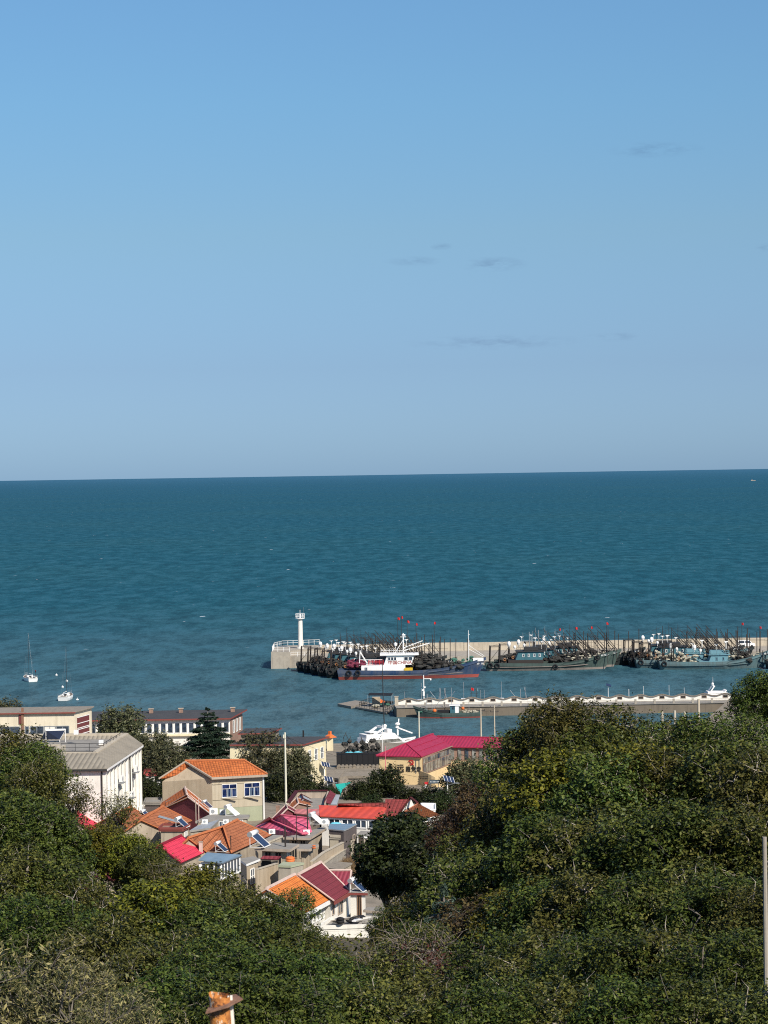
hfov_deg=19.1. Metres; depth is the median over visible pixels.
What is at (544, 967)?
broadleaf tree
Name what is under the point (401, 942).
bare shrub
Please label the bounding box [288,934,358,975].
broadleaf tree
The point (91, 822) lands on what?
tiled house
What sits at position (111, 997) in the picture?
bare shrub
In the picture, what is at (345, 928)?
terrace
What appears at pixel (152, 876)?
broadleaf tree
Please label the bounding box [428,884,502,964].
autumn tree
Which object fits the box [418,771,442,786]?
forecourt wall
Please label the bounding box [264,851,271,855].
doorway
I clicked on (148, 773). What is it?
tiled house
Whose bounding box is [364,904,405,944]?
broadleaf tree
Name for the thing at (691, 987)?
broadleaf tree
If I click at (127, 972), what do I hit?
bare shrub
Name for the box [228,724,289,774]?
grey green tree
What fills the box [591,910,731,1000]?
broadleaf tree
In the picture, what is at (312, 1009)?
broadleaf tree
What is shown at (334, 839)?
flat building
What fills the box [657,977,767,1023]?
broadleaf tree
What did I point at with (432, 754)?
harbour office
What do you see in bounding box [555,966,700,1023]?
broadleaf tree
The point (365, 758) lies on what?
barrel rack
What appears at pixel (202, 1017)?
broadleaf tree
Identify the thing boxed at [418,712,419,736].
utility pole
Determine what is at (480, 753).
wing window
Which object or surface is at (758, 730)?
broadleaf tree
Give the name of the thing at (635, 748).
broadleaf tree
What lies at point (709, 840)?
broadleaf tree
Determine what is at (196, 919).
broadleaf tree
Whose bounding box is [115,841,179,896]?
broadleaf tree
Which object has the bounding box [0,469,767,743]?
water
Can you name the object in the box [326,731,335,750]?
chimney
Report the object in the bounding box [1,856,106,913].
broadleaf tree
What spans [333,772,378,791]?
stone hut
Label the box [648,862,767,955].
broadleaf tree
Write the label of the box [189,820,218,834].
flat building
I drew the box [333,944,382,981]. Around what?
bare shrub
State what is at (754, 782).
broadleaf tree
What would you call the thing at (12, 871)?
broadleaf tree
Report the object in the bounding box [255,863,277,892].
yard wall
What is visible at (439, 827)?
autumn tree
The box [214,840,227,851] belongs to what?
solar heater
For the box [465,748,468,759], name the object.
wing window
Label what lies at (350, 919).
junk pile
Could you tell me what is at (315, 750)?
window
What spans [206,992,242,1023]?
rusty post
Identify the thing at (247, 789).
window
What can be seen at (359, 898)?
door
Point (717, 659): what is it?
fishing trawler
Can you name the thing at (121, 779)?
air conditioner
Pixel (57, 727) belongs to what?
window
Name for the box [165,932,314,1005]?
broadleaf tree
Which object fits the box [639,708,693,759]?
broadleaf tree
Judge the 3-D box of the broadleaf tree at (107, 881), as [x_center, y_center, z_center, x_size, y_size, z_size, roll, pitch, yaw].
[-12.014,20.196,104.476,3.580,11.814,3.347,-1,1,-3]
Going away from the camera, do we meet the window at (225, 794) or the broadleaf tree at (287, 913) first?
the broadleaf tree at (287, 913)
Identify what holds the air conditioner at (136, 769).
attached to the apartment block
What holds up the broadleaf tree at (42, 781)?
on the ground at (270, 811)
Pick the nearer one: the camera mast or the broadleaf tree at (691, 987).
the broadleaf tree at (691, 987)
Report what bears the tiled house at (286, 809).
on the ground at (270, 811)
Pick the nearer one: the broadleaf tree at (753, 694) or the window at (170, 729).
the broadleaf tree at (753, 694)
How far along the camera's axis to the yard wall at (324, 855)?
255.63 m
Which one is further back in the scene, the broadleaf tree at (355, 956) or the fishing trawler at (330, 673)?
the fishing trawler at (330, 673)
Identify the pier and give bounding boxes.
[393,698,729,716]
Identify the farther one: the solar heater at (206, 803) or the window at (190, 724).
the window at (190, 724)
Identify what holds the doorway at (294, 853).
in the flat building at (314, 836)
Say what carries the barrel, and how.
on the terrace
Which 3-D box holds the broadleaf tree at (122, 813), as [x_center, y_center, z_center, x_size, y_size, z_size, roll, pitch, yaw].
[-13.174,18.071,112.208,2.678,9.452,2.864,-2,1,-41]
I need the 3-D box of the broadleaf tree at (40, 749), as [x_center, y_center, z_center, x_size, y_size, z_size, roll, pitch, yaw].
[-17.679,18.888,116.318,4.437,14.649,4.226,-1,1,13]
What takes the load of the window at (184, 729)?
in the shore building at (177, 725)
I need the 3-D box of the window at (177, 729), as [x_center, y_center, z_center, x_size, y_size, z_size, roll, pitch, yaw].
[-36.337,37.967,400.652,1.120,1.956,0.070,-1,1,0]
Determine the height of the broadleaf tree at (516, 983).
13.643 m
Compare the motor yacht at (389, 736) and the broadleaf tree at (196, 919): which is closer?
the broadleaf tree at (196, 919)
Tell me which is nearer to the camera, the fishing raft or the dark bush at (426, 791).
the dark bush at (426, 791)
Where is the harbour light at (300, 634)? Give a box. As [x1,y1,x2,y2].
[295,607,304,648]
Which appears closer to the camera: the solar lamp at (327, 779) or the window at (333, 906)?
the window at (333, 906)
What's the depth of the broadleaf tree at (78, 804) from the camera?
115.93 m
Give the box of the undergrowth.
[311,929,372,958]
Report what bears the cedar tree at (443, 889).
on the ground at (270, 811)
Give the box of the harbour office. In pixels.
[375,733,501,784]
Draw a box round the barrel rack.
[336,752,378,768]
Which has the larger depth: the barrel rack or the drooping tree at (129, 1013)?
the barrel rack
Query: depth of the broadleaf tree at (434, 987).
43.37 m
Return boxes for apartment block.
[1,731,142,829]
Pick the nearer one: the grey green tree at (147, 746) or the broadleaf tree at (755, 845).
the broadleaf tree at (755, 845)
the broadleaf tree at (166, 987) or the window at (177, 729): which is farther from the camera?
the window at (177, 729)
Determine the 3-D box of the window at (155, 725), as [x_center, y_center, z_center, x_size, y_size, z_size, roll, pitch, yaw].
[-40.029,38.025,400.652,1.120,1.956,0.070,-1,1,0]
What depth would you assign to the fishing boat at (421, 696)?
486.77 m
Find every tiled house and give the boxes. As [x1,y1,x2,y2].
[66,811,95,834]
[85,874,121,908]
[94,806,143,830]
[123,805,191,848]
[143,769,156,780]
[155,834,203,879]
[159,759,267,820]
[160,786,208,808]
[165,793,208,829]
[182,825,230,861]
[222,818,270,865]
[254,873,331,931]
[272,804,295,817]
[290,797,310,808]
[296,860,349,919]
[298,793,312,802]
[385,797,438,821]
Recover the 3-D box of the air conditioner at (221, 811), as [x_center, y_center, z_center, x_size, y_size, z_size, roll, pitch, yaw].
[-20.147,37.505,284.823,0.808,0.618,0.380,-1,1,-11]
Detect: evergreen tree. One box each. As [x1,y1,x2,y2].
[344,801,440,905]
[351,852,400,906]
[384,827,437,901]
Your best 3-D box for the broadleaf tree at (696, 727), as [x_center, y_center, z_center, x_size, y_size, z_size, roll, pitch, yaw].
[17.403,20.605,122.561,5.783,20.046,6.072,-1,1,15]
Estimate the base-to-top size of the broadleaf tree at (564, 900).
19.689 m
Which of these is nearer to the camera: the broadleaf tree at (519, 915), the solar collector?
the broadleaf tree at (519, 915)
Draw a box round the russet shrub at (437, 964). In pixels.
[376,937,481,987]
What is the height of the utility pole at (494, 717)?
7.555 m
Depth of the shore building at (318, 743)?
350.53 m
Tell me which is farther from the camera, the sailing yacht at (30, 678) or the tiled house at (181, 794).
the sailing yacht at (30, 678)
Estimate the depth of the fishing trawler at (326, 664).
581.96 m
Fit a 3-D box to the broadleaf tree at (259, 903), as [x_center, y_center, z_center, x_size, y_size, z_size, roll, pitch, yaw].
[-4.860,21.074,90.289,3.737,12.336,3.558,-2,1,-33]
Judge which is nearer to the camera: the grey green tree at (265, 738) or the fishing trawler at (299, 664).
the grey green tree at (265, 738)
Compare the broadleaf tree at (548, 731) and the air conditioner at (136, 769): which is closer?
the broadleaf tree at (548, 731)
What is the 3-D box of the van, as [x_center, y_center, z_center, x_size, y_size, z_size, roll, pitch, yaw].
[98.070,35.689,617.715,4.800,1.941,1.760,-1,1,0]
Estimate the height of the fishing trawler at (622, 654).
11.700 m
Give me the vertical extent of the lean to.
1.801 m
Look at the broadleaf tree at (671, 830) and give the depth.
81.17 m
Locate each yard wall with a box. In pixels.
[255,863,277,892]
[310,842,343,864]
[323,845,356,865]
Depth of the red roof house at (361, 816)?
280.09 m
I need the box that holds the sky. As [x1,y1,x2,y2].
[0,0,767,480]
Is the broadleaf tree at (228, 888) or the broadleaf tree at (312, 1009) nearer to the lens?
the broadleaf tree at (312, 1009)
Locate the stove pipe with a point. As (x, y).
(285, 835)
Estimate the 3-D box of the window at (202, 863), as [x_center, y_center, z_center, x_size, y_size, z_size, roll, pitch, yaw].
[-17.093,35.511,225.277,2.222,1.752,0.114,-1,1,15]
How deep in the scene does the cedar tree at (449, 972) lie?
58.16 m
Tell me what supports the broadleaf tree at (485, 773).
on the ground at (270, 811)
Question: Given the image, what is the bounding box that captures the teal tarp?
[335,782,349,792]
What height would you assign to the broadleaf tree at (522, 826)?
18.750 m
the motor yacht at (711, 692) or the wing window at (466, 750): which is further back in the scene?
the motor yacht at (711, 692)
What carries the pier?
in the water
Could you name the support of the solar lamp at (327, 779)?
on the ground at (270, 811)
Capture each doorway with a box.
[262,860,270,866]
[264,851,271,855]
[275,852,281,870]
[291,840,297,857]
[300,840,305,857]
[302,851,304,869]
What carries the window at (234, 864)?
in the sunroom
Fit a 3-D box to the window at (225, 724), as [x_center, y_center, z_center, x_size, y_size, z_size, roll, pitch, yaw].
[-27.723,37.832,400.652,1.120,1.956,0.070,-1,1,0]
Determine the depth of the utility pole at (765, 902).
40.09 m
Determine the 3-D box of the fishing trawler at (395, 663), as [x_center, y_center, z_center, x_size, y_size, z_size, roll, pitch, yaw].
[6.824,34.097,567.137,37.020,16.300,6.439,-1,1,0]
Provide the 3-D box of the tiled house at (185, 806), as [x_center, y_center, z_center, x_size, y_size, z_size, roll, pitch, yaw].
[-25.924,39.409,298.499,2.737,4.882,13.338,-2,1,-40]
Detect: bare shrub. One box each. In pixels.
[39,971,149,1018]
[80,936,204,1000]
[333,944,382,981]
[355,901,481,981]
[359,926,425,962]
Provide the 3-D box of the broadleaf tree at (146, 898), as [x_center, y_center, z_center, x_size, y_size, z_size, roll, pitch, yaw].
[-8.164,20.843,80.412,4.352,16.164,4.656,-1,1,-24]
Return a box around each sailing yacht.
[23,642,37,681]
[58,653,72,700]
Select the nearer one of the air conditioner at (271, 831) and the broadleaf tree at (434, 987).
the broadleaf tree at (434, 987)
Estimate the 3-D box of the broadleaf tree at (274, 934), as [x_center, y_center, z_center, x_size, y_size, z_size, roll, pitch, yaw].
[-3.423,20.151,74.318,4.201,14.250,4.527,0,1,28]
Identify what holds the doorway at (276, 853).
in the flat building at (278, 849)
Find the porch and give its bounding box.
[348,889,367,916]
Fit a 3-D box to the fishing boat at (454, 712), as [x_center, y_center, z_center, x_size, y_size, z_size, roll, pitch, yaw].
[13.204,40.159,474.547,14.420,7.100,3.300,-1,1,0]
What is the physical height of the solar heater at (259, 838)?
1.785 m
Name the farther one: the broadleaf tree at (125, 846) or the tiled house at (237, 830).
the tiled house at (237, 830)
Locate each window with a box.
[0,726,19,733]
[25,726,28,733]
[30,726,43,733]
[44,726,55,731]
[56,726,68,732]
[92,724,96,732]
[146,723,152,733]
[153,723,159,732]
[160,723,166,732]
[167,722,173,733]
[174,722,180,733]
[181,722,187,732]
[188,722,194,732]
[200,862,221,878]
[221,783,237,798]
[222,788,236,797]
[222,857,240,878]
[223,722,229,732]
[243,782,260,797]
[244,787,259,796]
[250,868,254,884]
[314,748,317,759]
[320,747,323,758]
[321,907,324,918]
[328,818,340,825]
[332,902,334,915]
[338,900,342,914]
[341,818,353,823]
[355,819,366,828]
[368,820,373,827]
[451,748,453,758]
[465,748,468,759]
[472,749,475,759]
[479,749,482,759]
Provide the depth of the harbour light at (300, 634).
612.10 m
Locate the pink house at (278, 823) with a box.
[254,814,311,842]
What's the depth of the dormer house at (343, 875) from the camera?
222.67 m
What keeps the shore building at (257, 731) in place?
on the ground at (270, 811)
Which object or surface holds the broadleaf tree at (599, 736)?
on the ground at (270, 811)
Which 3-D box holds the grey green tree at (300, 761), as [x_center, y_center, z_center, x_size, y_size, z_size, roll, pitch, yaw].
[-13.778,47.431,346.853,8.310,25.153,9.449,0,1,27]
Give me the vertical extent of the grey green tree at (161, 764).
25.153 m
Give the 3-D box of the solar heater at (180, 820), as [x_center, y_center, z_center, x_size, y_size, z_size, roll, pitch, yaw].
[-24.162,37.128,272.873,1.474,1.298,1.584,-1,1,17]
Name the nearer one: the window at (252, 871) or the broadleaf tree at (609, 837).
the broadleaf tree at (609, 837)
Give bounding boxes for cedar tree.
[176,707,235,758]
[423,883,464,968]
[446,954,471,992]
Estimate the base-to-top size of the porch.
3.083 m
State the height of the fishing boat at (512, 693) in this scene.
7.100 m
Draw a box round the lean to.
[363,907,384,925]
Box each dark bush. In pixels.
[142,774,164,804]
[264,767,300,802]
[293,772,326,789]
[324,784,341,796]
[341,778,376,800]
[359,790,384,802]
[362,761,408,796]
[393,784,422,802]
[412,782,443,804]
[424,786,460,814]
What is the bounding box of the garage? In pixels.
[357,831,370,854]
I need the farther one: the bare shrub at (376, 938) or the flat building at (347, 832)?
the flat building at (347, 832)
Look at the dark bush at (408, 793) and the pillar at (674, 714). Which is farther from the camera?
the pillar at (674, 714)
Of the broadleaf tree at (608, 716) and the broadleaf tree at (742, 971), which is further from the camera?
the broadleaf tree at (608, 716)
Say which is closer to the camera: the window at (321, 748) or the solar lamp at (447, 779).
the solar lamp at (447, 779)
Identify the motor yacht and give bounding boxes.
[357,659,415,742]
[704,682,726,694]
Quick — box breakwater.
[271,638,766,668]
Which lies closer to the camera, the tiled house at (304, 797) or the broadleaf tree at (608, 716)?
the broadleaf tree at (608, 716)
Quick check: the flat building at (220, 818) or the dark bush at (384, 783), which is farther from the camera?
the dark bush at (384, 783)
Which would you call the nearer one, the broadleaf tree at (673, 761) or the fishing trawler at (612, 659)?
the broadleaf tree at (673, 761)
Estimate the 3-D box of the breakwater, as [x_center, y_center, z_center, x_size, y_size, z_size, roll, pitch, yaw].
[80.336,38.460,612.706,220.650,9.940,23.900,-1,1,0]
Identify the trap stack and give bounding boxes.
[341,733,380,752]
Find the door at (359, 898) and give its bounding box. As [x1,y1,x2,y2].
[357,896,361,914]
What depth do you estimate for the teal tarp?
339.57 m
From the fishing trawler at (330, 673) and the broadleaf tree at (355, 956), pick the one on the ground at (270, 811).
the broadleaf tree at (355, 956)
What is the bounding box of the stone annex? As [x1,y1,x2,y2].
[328,770,344,790]
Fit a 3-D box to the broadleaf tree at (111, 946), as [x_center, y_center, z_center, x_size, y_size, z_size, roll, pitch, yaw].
[-7.547,19.189,62.157,4.364,16.876,4.390,0,1,36]
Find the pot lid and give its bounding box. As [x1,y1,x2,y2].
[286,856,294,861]
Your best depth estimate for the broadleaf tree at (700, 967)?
47.95 m
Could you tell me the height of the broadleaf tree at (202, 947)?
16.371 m
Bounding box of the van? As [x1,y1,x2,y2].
[736,640,754,646]
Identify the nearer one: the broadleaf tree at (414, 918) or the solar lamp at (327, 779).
the broadleaf tree at (414, 918)
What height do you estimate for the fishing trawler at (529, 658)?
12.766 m
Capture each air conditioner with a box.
[118,775,124,797]
[129,791,134,798]
[132,765,139,786]
[202,819,207,823]
[209,808,217,814]
[219,809,224,814]
[268,829,274,833]
[321,819,327,824]
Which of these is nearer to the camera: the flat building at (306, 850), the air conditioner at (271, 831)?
the flat building at (306, 850)
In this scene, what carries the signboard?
on the ground at (270, 811)
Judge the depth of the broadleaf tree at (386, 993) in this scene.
41.89 m
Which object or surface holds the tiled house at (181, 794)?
on the ground at (270, 811)
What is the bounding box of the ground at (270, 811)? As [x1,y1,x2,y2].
[78,699,763,959]
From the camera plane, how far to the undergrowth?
205.19 m
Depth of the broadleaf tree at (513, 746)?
129.54 m
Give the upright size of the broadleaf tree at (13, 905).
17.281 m
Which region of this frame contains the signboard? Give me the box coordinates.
[429,780,439,787]
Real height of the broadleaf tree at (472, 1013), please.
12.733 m
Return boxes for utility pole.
[283,732,286,803]
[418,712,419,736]
[476,708,484,735]
[490,705,498,735]
[762,837,767,1020]
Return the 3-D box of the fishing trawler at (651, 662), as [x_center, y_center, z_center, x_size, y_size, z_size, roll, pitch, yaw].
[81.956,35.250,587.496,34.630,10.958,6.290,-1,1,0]
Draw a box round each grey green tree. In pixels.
[0,694,22,707]
[92,701,151,741]
[132,725,180,777]
[142,738,191,781]
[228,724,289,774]
[268,742,317,784]
[437,751,485,798]
[467,765,502,790]
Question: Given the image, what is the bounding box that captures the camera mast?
[422,675,430,698]
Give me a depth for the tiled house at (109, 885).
226.32 m
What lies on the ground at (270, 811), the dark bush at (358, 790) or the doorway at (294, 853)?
the dark bush at (358, 790)
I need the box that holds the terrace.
[319,917,369,937]
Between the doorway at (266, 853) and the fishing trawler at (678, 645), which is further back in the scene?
the fishing trawler at (678, 645)
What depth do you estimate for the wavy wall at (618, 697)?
482.24 m
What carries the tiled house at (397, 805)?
on the ground at (270, 811)
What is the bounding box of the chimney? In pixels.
[198,841,202,852]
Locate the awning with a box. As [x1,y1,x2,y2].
[260,856,280,866]
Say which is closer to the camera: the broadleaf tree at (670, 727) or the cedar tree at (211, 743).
the broadleaf tree at (670, 727)
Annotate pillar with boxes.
[394,696,398,705]
[673,710,675,723]
[697,699,699,720]
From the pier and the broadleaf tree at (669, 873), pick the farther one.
the pier
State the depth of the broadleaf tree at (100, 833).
103.73 m
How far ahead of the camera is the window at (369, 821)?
277.33 m
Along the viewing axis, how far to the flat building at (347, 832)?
264.68 m
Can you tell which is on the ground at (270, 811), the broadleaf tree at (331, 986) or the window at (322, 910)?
the broadleaf tree at (331, 986)
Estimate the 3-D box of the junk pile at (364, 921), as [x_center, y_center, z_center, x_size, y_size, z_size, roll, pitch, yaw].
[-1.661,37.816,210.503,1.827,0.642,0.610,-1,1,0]
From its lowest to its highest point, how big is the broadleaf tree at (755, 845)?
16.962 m
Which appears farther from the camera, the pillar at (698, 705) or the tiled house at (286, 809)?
the pillar at (698, 705)
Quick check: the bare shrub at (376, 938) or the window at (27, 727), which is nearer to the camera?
the bare shrub at (376, 938)
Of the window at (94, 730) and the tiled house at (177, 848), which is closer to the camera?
the tiled house at (177, 848)
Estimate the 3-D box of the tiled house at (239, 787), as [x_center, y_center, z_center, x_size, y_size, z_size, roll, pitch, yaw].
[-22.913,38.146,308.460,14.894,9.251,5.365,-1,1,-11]
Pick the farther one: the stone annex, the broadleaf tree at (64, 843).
the stone annex
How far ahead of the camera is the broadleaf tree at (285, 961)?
52.86 m
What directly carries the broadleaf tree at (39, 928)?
on the ground at (270, 811)
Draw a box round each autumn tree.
[421,801,462,863]
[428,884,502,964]
[440,775,499,836]
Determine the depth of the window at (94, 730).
400.66 m
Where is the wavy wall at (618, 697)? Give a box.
[398,693,739,704]
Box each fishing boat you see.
[392,686,446,711]
[413,688,481,717]
[438,682,480,699]
[484,688,526,698]
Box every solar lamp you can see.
[321,761,330,783]
[324,776,336,783]
[443,775,455,800]
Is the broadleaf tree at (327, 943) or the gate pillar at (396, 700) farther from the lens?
the gate pillar at (396, 700)
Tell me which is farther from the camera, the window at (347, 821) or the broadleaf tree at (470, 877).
the window at (347, 821)
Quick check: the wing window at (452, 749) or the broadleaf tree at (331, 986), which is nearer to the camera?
the broadleaf tree at (331, 986)
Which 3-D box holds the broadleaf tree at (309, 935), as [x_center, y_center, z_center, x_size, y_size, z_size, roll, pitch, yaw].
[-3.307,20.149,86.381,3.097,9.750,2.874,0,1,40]
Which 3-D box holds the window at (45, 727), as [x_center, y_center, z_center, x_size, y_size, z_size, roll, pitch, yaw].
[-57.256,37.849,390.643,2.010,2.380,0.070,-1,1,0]
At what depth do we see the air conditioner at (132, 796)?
297.77 m
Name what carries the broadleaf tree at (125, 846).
on the ground at (270, 811)
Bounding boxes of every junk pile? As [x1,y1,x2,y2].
[345,916,359,922]
[356,918,372,923]
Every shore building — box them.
[0,706,93,733]
[92,709,246,750]
[230,730,329,783]
[238,728,281,739]
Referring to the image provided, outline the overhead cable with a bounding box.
[290,738,440,780]
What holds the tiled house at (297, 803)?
on the ground at (270, 811)
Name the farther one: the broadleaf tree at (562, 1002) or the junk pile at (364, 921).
the junk pile at (364, 921)
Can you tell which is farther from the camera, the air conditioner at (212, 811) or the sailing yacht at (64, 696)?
the sailing yacht at (64, 696)
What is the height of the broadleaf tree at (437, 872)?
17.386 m
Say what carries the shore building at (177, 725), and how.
on the ground at (270, 811)
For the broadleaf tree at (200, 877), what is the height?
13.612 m
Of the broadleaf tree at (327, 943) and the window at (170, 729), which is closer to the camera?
the broadleaf tree at (327, 943)
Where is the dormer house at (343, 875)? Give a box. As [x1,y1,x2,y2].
[330,869,352,916]
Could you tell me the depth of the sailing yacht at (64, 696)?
524.66 m
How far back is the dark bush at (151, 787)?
317.39 m
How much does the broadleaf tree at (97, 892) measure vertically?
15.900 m
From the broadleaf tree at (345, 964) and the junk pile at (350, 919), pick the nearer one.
the broadleaf tree at (345, 964)
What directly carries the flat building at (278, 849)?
on the ground at (270, 811)
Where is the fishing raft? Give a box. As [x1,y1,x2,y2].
[338,693,393,713]
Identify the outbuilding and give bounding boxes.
[144,797,162,812]
[278,861,303,879]
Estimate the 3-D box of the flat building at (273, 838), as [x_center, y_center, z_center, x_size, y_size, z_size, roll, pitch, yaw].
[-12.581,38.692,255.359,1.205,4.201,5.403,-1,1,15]
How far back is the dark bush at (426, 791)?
325.39 m
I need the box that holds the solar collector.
[40,729,65,741]
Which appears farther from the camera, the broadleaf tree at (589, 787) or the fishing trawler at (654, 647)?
the fishing trawler at (654, 647)
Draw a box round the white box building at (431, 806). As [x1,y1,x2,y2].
[421,803,435,817]
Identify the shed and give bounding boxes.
[327,861,351,868]
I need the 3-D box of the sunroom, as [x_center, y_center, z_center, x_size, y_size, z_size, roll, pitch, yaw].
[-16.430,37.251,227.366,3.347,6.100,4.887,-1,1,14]
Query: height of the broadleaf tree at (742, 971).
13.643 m
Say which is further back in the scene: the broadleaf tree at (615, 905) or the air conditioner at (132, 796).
the air conditioner at (132, 796)
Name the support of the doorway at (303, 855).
in the flat building at (306, 850)
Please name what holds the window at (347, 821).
in the red roof house at (361, 816)
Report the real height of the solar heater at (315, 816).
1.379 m
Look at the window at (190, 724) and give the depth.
400.66 m
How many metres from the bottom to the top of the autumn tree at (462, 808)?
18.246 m
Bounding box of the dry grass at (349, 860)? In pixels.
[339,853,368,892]
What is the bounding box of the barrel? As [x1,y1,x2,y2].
[336,917,344,923]
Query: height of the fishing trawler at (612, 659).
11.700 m
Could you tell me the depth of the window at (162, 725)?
400.66 m
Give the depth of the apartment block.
295.00 m
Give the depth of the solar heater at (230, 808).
283.66 m
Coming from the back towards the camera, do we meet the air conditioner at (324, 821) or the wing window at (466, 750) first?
the wing window at (466, 750)
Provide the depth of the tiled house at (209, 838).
255.52 m
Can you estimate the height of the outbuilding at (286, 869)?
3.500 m
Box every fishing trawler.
[296,628,422,671]
[303,632,424,672]
[309,632,438,674]
[317,632,446,675]
[325,634,456,677]
[337,616,485,679]
[484,622,612,670]
[494,628,621,666]
[524,624,645,664]
[620,625,744,664]
[627,625,753,666]
[634,628,767,667]
[657,623,767,669]
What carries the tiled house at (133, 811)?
on the ground at (270, 811)
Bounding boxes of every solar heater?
[174,816,189,827]
[201,799,212,807]
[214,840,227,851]
[224,803,239,815]
[247,829,270,847]
[308,811,320,823]
[347,876,366,891]
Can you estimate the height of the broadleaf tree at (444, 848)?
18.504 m
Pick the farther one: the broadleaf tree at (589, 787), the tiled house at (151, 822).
the tiled house at (151, 822)
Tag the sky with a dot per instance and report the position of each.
(239, 238)
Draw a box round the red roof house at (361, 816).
[294,802,387,845]
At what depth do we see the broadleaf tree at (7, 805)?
97.54 m
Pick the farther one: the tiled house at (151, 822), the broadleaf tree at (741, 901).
the tiled house at (151, 822)
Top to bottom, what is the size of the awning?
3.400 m
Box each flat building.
[158,823,190,842]
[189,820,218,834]
[195,814,249,825]
[240,856,259,894]
[254,842,298,877]
[265,835,282,843]
[283,826,326,861]
[286,790,339,808]
[297,844,318,869]
[328,824,356,858]
[329,834,340,846]
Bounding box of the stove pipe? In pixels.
[284,826,285,846]
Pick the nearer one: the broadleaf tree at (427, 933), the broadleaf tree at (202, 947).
the broadleaf tree at (202, 947)
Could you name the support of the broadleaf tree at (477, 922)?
on the ground at (270, 811)
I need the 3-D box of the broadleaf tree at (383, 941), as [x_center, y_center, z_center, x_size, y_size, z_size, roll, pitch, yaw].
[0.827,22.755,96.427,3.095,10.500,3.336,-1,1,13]
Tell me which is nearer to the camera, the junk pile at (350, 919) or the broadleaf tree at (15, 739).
the broadleaf tree at (15, 739)
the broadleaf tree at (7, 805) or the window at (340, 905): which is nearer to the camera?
the broadleaf tree at (7, 805)
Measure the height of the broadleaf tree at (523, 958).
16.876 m
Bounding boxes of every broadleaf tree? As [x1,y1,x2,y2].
[0,723,58,895]
[0,740,82,810]
[0,753,71,816]
[0,787,79,879]
[0,797,104,881]
[0,836,66,918]
[0,884,57,1022]
[0,888,117,1022]
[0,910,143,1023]
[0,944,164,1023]
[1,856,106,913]
[25,906,173,1012]
[36,868,123,975]
[57,774,96,828]
[76,822,127,906]
[85,827,143,898]
[92,787,142,891]
[93,923,217,1006]
[95,875,202,955]
[96,830,160,898]
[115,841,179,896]
[115,960,223,1023]
[134,896,243,960]
[138,848,189,891]
[146,922,259,1005]
[159,861,244,916]
[160,958,311,1023]
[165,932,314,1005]
[190,869,264,919]
[192,905,286,965]
[207,935,367,1003]
[227,886,308,929]
[230,911,333,967]
[233,965,352,1023]
[273,884,324,932]
[277,916,332,952]
[286,970,403,1023]
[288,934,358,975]
[300,946,386,993]
[332,965,455,1023]
[343,948,377,970]
[348,942,460,1008]
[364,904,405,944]
[366,885,422,953]
[369,929,417,966]
[374,919,463,976]
[382,968,494,1023]
[394,844,482,935]
[400,883,433,932]
[418,970,556,1023]
[424,826,480,887]
[427,834,526,927]
[438,920,547,999]
[446,769,521,862]
[459,922,584,997]
[460,965,581,1022]
[461,883,529,958]
[469,725,527,802]
[478,870,587,958]
[481,799,599,906]
[487,705,577,783]
[490,743,607,840]
[505,965,628,1023]
[511,918,642,1011]
[513,857,635,963]
[517,687,613,772]
[517,795,626,905]
[532,749,658,835]
[543,723,639,766]
[548,914,690,1011]
[551,799,673,911]
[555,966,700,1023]
[561,860,706,958]
[563,692,662,757]
[589,854,725,937]
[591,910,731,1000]
[593,788,748,888]
[596,739,690,808]
[609,963,757,1023]
[622,730,722,817]
[626,710,681,761]
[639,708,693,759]
[642,917,763,1003]
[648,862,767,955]
[655,731,767,824]
[657,708,747,756]
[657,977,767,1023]
[662,791,767,885]
[695,875,767,954]
[695,925,763,1020]
[697,736,767,827]
[701,811,767,901]
[704,703,767,768]
[721,669,767,767]
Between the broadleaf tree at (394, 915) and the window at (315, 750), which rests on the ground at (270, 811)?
the broadleaf tree at (394, 915)
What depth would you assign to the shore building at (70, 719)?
390.65 m
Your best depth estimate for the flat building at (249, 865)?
238.78 m
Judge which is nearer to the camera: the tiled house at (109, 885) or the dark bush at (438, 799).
the tiled house at (109, 885)
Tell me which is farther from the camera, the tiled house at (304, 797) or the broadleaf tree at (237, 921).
the tiled house at (304, 797)
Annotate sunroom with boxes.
[198,852,241,889]
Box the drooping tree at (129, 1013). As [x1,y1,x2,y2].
[67,972,196,1023]
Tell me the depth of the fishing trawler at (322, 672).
576.99 m
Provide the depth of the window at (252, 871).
238.66 m
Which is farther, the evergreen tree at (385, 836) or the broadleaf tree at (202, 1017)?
the evergreen tree at (385, 836)
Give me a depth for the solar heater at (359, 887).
219.32 m
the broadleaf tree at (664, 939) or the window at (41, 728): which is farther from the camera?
the window at (41, 728)
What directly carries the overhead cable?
attached to the utility pole at (284, 737)
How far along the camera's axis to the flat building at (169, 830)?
271.67 m
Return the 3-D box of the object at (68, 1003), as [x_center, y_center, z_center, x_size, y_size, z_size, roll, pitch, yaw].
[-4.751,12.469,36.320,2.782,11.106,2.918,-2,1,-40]
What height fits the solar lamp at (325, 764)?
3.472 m
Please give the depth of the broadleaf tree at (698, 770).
101.52 m
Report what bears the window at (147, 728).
in the shore building at (177, 725)

